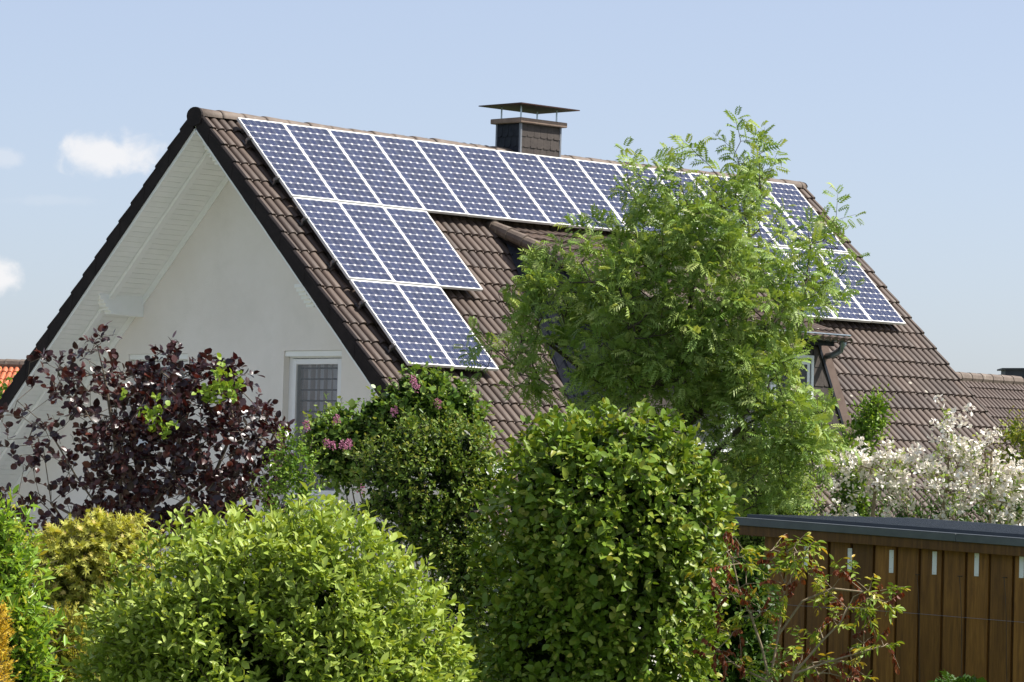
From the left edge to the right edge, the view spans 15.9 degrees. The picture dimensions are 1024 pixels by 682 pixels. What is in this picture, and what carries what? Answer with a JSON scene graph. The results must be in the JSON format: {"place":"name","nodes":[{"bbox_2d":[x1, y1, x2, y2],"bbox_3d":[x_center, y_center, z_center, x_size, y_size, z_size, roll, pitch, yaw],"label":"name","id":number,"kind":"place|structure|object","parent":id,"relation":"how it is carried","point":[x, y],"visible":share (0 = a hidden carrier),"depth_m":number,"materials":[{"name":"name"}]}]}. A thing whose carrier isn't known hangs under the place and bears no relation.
{"place":"outdoors","nodes":[
{"label":"outdoors","id":0,"kind":"place"},
{"bbox_2d":[0,359,25,519],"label":"neighbour house","id":1,"kind":"structure","parent":0,"point":[10,367],"depth_m":94.89,"materials":[{"name":"orange tile"}]},
{"bbox_2d":[0,0,1023,374],"label":"sky","id":2,"kind":"structure","parent":0,"point":[914,107],"materials":[{"name":"blue"}]},
{"bbox_2d":[735,514,1023,681],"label":"garden shed","id":3,"kind":"structure","parent":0,"point":[961,602],"depth_m":30.62,"materials":[{"name":"brown wood"}]},
{"bbox_2d":[929,670,986,681],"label":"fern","id":4,"kind":"object","parent":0,"point":[965,678],"visible":1,"depth_m":28.40,"materials":[{"name":"green plant"}]},
{"bbox_2d":[956,372,1023,451],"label":"neighbour house","id":5,"kind":"structure","parent":0,"point":[997,396],"depth_m":86.55,"materials":[{"name":"tile"}]},
{"bbox_2d":[997,368,1023,385],"bbox_3d":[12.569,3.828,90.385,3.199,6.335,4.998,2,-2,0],"label":"chimney","id":6,"kind":"object","parent":5,"relation":"on","point":[1014,371],"visible":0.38,"depth_m":90.11,"materials":[{"name":"grey metal"}]},
{"label":"ground","id":7,"kind":"structure","parent":0,"visible":0},
{"bbox_2d":[0,368,17,398],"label":"tree","id":8,"kind":"object","parent":7,"relation":"on","point":[5,385],"visible":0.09,"depth_m":61.91,"materials":[{"name":"green plant"}]},
{"bbox_2d":[0,600,20,681],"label":"golden conifer","id":9,"kind":"object","parent":7,"relation":"on","point":[4,632],"visible":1,"depth_m":22.91,"materials":[{"name":"yellow plant"}]},
{"bbox_2d":[0,484,75,681],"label":"long leaved shrub","id":10,"kind":"object","parent":7,"relation":"on","point":[28,636],"visible":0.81,"depth_m":24.28,"materials":[{"name":"green plant"}]},
{"bbox_2d":[38,599,100,681],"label":"olive conifer","id":11,"kind":"object","parent":7,"relation":"on","point":[67,632],"visible":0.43,"depth_m":27.35,"materials":[{"name":"green plant"}]},
{"bbox_2d":[18,506,168,679],"bbox_3d":[-3.501,2.865,30.016,1.447,3.090,1.349,2,-2,-7],"label":"japanese maple","id":12,"kind":"object","parent":7,"relation":"on","point":[83,559],"visible":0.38,"depth_m":29.66,"materials":[{"name":"yellow plant"}]},
{"bbox_2d":[0,321,308,567],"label":"copper hazel","id":13,"kind":"object","parent":7,"relation":"on","point":[224,384],"visible":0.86,"depth_m":42.60,"materials":[{"name":"purple plant"}]},
{"bbox_2d":[50,481,481,681],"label":"round shrub","id":14,"kind":"object","parent":7,"relation":"on","point":[288,618],"visible":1,"depth_m":25.27,"materials":[{"name":"green plant"}]},
{"bbox_2d":[294,355,504,609],"bbox_3d":[-1.339,2.419,42.877,2.506,4.532,1.347,2,-2,-4],"label":"lilac","id":15,"kind":"object","parent":7,"relation":"on","point":[435,394],"visible":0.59,"depth_m":42.70,"materials":[{"name":"green plant"}]},
{"bbox_2d":[341,407,517,681],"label":"leaved shrub","id":16,"kind":"object","parent":7,"relation":"on","point":[416,508],"visible":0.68,"depth_m":39.55,"materials":[{"name":"green plant"}]},
{"bbox_2d":[0,102,1019,677],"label":"house","id":17,"kind":"structure","parent":7,"relation":"on","point":[214,244],"depth_m":50.39,"materials":[{"name":"white paint"}]},
{"bbox_2d":[124,354,187,445],"bbox_3d":[-4.870,0.832,51.162,1.360,1.298,0.303,-1,-3,45],"label":"window","id":18,"kind":"structure","parent":17,"relation":"in","point":[184,357],"depth_m":51.26,"materials":[{"name":"white glass"}]},
{"bbox_2d":[241,135,252,145],"bbox_3d":[0.506,-2.428,53.191,11.560,0.166,0.125,4,40,-45],"label":"mounting rail","id":19,"kind":"object","parent":17,"relation":"attached to","point":[248,138],"visible":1,"depth_m":49.09,"materials":[{"name":"metal"}]},
{"bbox_2d":[414,140,509,220],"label":"solar panel","id":20,"kind":"object","parent":19,"relation":"attached to","point":[468,188],"visible":1,"depth_m":51.48,"materials":[{"name":"glass"}]},
{"bbox_2d":[456,145,549,224],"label":"solar panel","id":21,"kind":"object","parent":19,"relation":"attached to","point":[504,186],"visible":1,"depth_m":52.06,"materials":[{"name":"glass"}]},
{"bbox_2d":[269,175,279,185],"bbox_3d":[0.903,-1.877,52.758,11.560,0.166,0.125,4,40,-45],"label":"mounting rail","id":22,"kind":"object","parent":17,"relation":"attached to","point":[275,179],"visible":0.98,"depth_m":48.66,"materials":[{"name":"metal"}]},
{"bbox_2d":[237,117,336,200],"bbox_3d":[-3.014,-2.428,49.172,0.808,0.042,1.580,4,40,-45],"label":"solar panel","id":23,"kind":"object","parent":22,"relation":"attached to","point":[284,156],"visible":1,"depth_m":49.14,"materials":[{"name":"glass"}]},
{"bbox_2d":[283,123,381,205],"bbox_3d":[-2.440,-2.383,49.755,0.808,0.042,1.580,4,40,-45],"label":"solar panel","id":24,"kind":"object","parent":22,"relation":"attached to","point":[334,166],"visible":1,"depth_m":49.73,"materials":[{"name":"glass"}]},
{"bbox_2d":[328,129,424,210],"bbox_3d":[-1.865,-2.340,50.338,0.808,0.042,1.580,4,40,-45],"label":"solar panel","id":25,"kind":"object","parent":22,"relation":"attached to","point":[377,170],"visible":1,"depth_m":50.32,"materials":[{"name":"glass"}]},
{"bbox_2d":[372,135,467,215],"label":"solar panel","id":26,"kind":"object","parent":22,"relation":"attached to","point":[421,177],"visible":1,"depth_m":50.90,"materials":[{"name":"glass"}]},
{"bbox_2d":[496,150,588,228],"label":"solar panel","id":27,"kind":"object","parent":22,"relation":"attached to","point":[542,187],"visible":0.84,"depth_m":52.67,"materials":[{"name":"glass"}]},
{"bbox_2d":[536,155,626,230],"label":"solar panel","id":28,"kind":"object","parent":22,"relation":"attached to","point":[576,185],"visible":0.73,"depth_m":53.31,"materials":[{"name":"glass"}]},
{"bbox_2d":[576,160,660,233],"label":"solar panel","id":29,"kind":"object","parent":22,"relation":"attached to","point":[600,175],"visible":0.55,"depth_m":53.91,"materials":[{"name":"glass"}]},
{"bbox_2d":[614,164,697,228],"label":"solar panel","id":30,"kind":"object","parent":22,"relation":"attached to","point":[649,173],"visible":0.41,"depth_m":54.61,"materials":[{"name":"glass"}]},
{"bbox_2d":[651,168,717,240],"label":"solar panel","id":31,"kind":"object","parent":22,"relation":"attached to","point":[686,177],"visible":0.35,"depth_m":55.29,"materials":[{"name":"glass"}]},
{"bbox_2d":[688,173,777,246],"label":"solar panel","id":32,"kind":"object","parent":22,"relation":"attached to","point":[766,236],"visible":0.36,"depth_m":55.52,"materials":[{"name":"glass"}]},
{"bbox_2d":[724,176,807,248],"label":"solar panel","id":33,"kind":"object","parent":22,"relation":"attached to","point":[789,222],"visible":0.22,"depth_m":56.08,"materials":[{"name":"glass"}]},
{"bbox_2d":[762,181,847,252],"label":"solar panel","id":34,"kind":"object","parent":22,"relation":"attached to","point":[790,194],"visible":0.54,"depth_m":56.78,"materials":[{"name":"glass"}]},
{"bbox_2d":[297,216,307,225],"bbox_3d":[-1.879,-1.544,49.134,2.540,0.166,0.125,4,40,-45],"label":"mounting rail","id":35,"kind":"object","parent":17,"relation":"attached to","point":[304,219],"visible":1,"depth_m":48.22,"materials":[{"name":"metal"}]},
{"bbox_2d":[292,197,394,282],"bbox_3d":[-2.221,-1.326,48.307,0.808,0.042,1.580,4,40,-45],"label":"solar panel","id":36,"kind":"object","parent":35,"relation":"attached to","point":[339,235],"visible":1,"depth_m":48.27,"materials":[{"name":"glass"}]},
{"bbox_2d":[339,202,438,286],"bbox_3d":[-1.646,-1.282,48.890,0.808,0.042,1.580,4,40,-45],"label":"solar panel","id":37,"kind":"object","parent":35,"relation":"attached to","point":[390,246],"visible":1,"depth_m":48.87,"materials":[{"name":"glass"}]},
{"bbox_2d":[280,350,341,504],"bbox_3d":[-2.605,1.153,48.885,1.223,2.048,0.304,-1,-3,45],"label":"window","id":38,"kind":"structure","parent":17,"relation":"in","point":[320,370],"depth_m":49.13,"materials":[{"name":"white glass"}]},
{"bbox_2d":[326,258,336,267],"bbox_3d":[-1.474,-0.982,48.693,2.540,0.166,0.125,4,40,-45],"label":"mounting rail","id":39,"kind":"object","parent":17,"relation":"attached to","point":[333,262],"visible":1,"depth_m":47.78,"materials":[{"name":"metal"}]},
{"bbox_2d":[384,207,482,291],"bbox_3d":[-1.071,-1.238,49.473,0.808,0.042,1.580,4,40,-45],"label":"solar panel","id":40,"kind":"object","parent":39,"relation":"attached to","point":[435,251],"visible":1,"depth_m":49.45,"materials":[{"name":"glass"}]},
{"bbox_2d":[354,299,366,309],"bbox_3d":[-1.375,-0.462,47.978,1.720,0.166,0.125,4,40,-45],"label":"mounting rail","id":41,"kind":"object","parent":17,"relation":"attached to","point":[362,302],"visible":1,"depth_m":47.35,"materials":[{"name":"metal"}]},
{"bbox_2d":[349,279,453,367],"bbox_3d":[-1.428,-0.224,47.441,0.808,0.042,1.580,4,40,-45],"label":"solar panel","id":42,"kind":"object","parent":41,"relation":"attached to","point":[400,322],"visible":0.91,"depth_m":47.41,"materials":[{"name":"glass"}]},
{"bbox_2d":[397,284,498,370],"bbox_3d":[-0.853,-0.180,48.025,0.808,0.042,1.580,4,40,-45],"label":"solar panel","id":43,"kind":"object","parent":41,"relation":"attached to","point":[440,316],"visible":0.92,"depth_m":48.03,"materials":[{"name":"glass"}]},
{"bbox_2d":[385,342,395,352],"bbox_3d":[-0.970,0.101,47.537,1.720,0.166,0.125,4,40,-45],"label":"mounting rail","id":44,"kind":"object","parent":17,"relation":"attached to","point":[392,346],"visible":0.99,"depth_m":46.91,"materials":[{"name":"metal"}]},
{"bbox_2d":[745,245,835,319],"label":"solar panel","id":45,"kind":"object","parent":17,"relation":"attached to","point":[830,316],"visible":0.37,"depth_m":54.56,"materials":[{"name":"glass"}]},
{"bbox_2d":[780,247,870,322],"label":"solar panel","id":46,"kind":"object","parent":17,"relation":"attached to","point":[854,312],"visible":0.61,"depth_m":55.11,"materials":[{"name":"glass"}]},
{"bbox_2d":[819,251,905,324],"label":"solar panel","id":47,"kind":"object","parent":17,"relation":"attached to","point":[874,304],"visible":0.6,"depth_m":55.77,"materials":[{"name":"glass"}]},
{"bbox_2d":[453,397,747,681],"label":"broadleaf shrub","id":48,"kind":"object","parent":7,"relation":"on","point":[610,541],"visible":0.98,"depth_m":28.18,"materials":[{"name":"green plant"}]},
{"bbox_2d":[453,105,869,639],"bbox_3d":[1.425,1.336,35.868,4.097,7.362,2.378,2,-2,-3],"label":"rowan tree","id":49,"kind":"object","parent":7,"relation":"on","point":[615,296],"visible":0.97,"depth_m":35.52,"materials":[{"name":"green plant"}]},
{"bbox_2d":[678,539,785,681],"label":"shaded shrub","id":50,"kind":"object","parent":7,"relation":"on","point":[751,648],"visible":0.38,"depth_m":30.19,"materials":[{"name":"green plant"}]},
{"bbox_2d":[716,423,829,680],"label":"fine leaved shrub","id":51,"kind":"object","parent":7,"relation":"on","point":[745,540],"visible":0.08,"depth_m":37.17,"materials":[{"name":"green plant"}]},
{"bbox_2d":[684,523,910,681],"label":"wilted sapling","id":52,"kind":"object","parent":7,"relation":"on","point":[838,604],"visible":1,"depth_m":27.59,"materials":[{"name":"green plant"}]},
{"bbox_2d":[823,378,899,516],"bbox_3d":[3.843,2.580,41.166,0.890,4.347,0.818,0,-3,24],"label":"bush","id":53,"kind":"object","parent":7,"relation":"on","point":[869,423],"visible":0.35,"depth_m":41.12,"materials":[{"name":"green plant"}]},
{"bbox_2d":[799,394,1023,525],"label":"blossom shrub","id":54,"kind":"object","parent":7,"relation":"on","point":[959,480],"visible":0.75,"depth_m":39.37,"materials":[{"name":"white plant"}]},
{"bbox_2d":[810,482,1023,524],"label":"blossom undergrowth","id":55,"kind":"object","parent":7,"relation":"on","point":[931,509],"visible":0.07,"depth_m":40.79,"materials":[{"name":"green plant"}]},
{"bbox_2d":[977,405,1023,522],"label":"yellow green shrub","id":56,"kind":"object","parent":7,"relation":"on","point":[1013,437],"visible":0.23,"depth_m":41.79,"materials":[{"name":"green plant"}]},
{"label":"terrace","id":57,"kind":"structure","parent":0,"visible":0},
{"bbox_2d":[245,423,329,562],"bbox_3d":[-2.524,2.734,40.974,0.986,3.677,0.900,3,-3,-23],"label":"window shrub","id":58,"kind":"object","parent":57,"relation":"on","point":[286,467],"visible":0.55,"depth_m":40.89,"materials":[{"name":"green plant"}]}
]}

